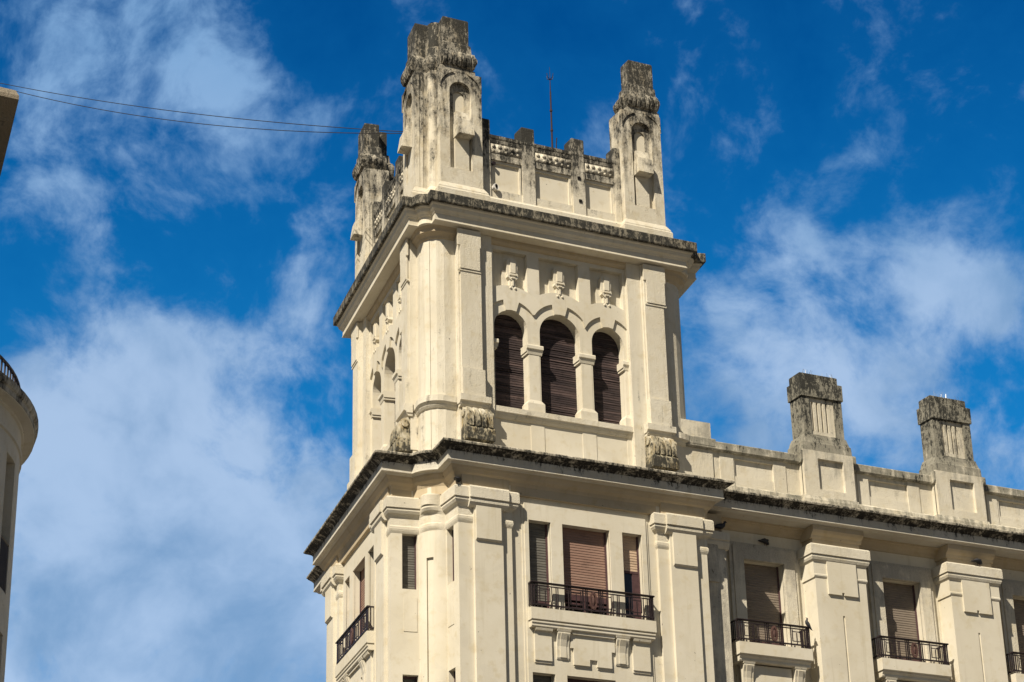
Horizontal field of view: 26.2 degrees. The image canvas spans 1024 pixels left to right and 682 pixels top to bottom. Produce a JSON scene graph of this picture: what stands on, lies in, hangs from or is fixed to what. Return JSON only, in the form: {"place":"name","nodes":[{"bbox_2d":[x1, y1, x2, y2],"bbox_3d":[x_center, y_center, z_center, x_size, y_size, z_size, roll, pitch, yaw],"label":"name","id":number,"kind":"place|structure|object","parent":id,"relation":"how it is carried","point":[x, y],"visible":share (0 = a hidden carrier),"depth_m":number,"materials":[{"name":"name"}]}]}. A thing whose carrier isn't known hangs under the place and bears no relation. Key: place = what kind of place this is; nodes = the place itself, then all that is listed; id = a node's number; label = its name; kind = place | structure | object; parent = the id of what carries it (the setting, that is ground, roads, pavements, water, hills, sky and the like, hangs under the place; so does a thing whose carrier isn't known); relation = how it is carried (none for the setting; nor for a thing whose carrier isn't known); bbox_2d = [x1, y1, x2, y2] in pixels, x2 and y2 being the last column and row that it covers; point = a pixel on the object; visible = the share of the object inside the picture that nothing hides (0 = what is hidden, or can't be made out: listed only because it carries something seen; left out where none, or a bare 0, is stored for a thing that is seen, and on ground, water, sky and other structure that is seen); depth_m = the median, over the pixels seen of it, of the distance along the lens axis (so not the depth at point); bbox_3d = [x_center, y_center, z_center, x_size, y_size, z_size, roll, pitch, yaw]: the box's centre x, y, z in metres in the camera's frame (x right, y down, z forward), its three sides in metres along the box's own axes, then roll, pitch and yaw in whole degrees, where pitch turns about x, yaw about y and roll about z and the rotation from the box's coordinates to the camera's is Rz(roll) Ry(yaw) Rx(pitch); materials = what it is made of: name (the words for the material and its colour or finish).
{"place":"outdoors","nodes":[
{"label":"outdoors","id":0,"kind":"place"},
{"bbox_2d":[0,87,18,174],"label":"eaved building","id":1,"kind":"structure","parent":0,"point":[9,99],"depth_m":30.39,"materials":[{"name":"paint"}]},
{"bbox_2d":[0,0,1023,681],"label":"sky","id":2,"kind":"structure","parent":0,"point":[847,176],"materials":[{"name":"blue"}]},
{"bbox_3d":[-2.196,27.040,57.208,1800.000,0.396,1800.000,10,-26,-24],"label":"ground","id":3,"kind":"structure","parent":0,"visible":0},
{"bbox_2d":[0,355,38,681],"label":"round building","id":4,"kind":"structure","parent":3,"relation":"on","point":[19,425],"depth_m":47.99,"materials":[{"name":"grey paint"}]},
{"bbox_2d":[303,16,1023,681],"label":"corner building","id":5,"kind":"structure","parent":3,"relation":"on","point":[515,354],"depth_m":72.01,"materials":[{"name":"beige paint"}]},
{"bbox_2d":[0,83,402,131],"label":"cable","id":6,"kind":"object","parent":5,"relation":"attached to","point":[203,114],"visible":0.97,"depth_m":82.03,"materials":[{"name":"black plastic"}]},
{"bbox_2d":[16,91,401,133],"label":"cable","id":7,"kind":"object","parent":5,"relation":"attached to","point":[217,125],"visible":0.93,"depth_m":81.43,"materials":[{"name":"black plastic"}]},
{"bbox_2d":[359,567,364,635],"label":"window","id":8,"kind":"structure","parent":5,"relation":"in","point":[362,573],"depth_m":71.45,"materials":[{"name":"red wood"}]},
{"bbox_2d":[454,476,460,483],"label":"pigeon","id":9,"kind":"object","parent":5,"relation":"on","point":[457,479],"visible":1,"depth_m":66.75,"materials":[{"name":"stone"}]},
{"bbox_2d":[492,183,498,190],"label":"floodlight","id":10,"kind":"object","parent":5,"relation":"attached to","point":[495,186],"visible":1,"depth_m":72.95,"materials":[{"name":"white metal"}]},
{"bbox_2d":[529,523,549,607],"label":"window","id":11,"kind":"structure","parent":5,"relation":"in","point":[538,540],"depth_m":67.52,"materials":[{"name":"grey wood"}]},
{"bbox_2d":[546,67,556,147],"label":"lightning rod","id":12,"kind":"object","parent":5,"relation":"on","point":[551,130],"visible":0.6,"depth_m":77.96,"materials":[{"name":"metal"}]},
{"bbox_2d":[562,527,608,614],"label":"window","id":13,"kind":"structure","parent":5,"relation":"in","point":[584,552],"depth_m":68.18,"materials":[{"name":"red wood"}]},
{"bbox_2d":[622,535,641,618],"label":"window","id":14,"kind":"structure","parent":5,"relation":"in","point":[630,544],"depth_m":68.81,"materials":[{"name":"red wood"}]},
{"bbox_2d":[714,521,726,531],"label":"pigeon","id":15,"kind":"object","parent":5,"relation":"on","point":[720,526],"visible":0.84,"depth_m":71.12,"materials":[{"name":"stone"}]},
{"bbox_2d":[758,538,768,545],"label":"pigeon","id":16,"kind":"object","parent":5,"relation":"on","point":[765,541],"visible":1,"depth_m":72.60,"materials":[{"name":"stone"}]},
{"bbox_2d":[744,563,782,644],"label":"window","id":17,"kind":"structure","parent":5,"relation":"in","point":[763,598],"depth_m":72.20,"materials":[{"name":"red wood"}]},
{"bbox_2d":[805,617,812,630],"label":"pigeon","id":18,"kind":"object","parent":5,"relation":"on","point":[807,623],"visible":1,"depth_m":71.30,"materials":[{"name":"stone"}]},
{"bbox_2d":[883,582,920,661],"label":"window","id":19,"kind":"structure","parent":5,"relation":"in","point":[900,601],"depth_m":74.44,"materials":[{"name":"red wood"}]},
{"bbox_2d":[971,558,981,565],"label":"pigeon","id":20,"kind":"object","parent":5,"relation":"on","point":[978,561],"visible":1,"depth_m":75.30,"materials":[{"name":"stone"}]},
{"bbox_2d":[1013,599,1023,673],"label":"window","id":21,"kind":"structure","parent":5,"relation":"in","point":[1018,604],"depth_m":76.60,"materials":[{"name":"red wood"}]}
]}

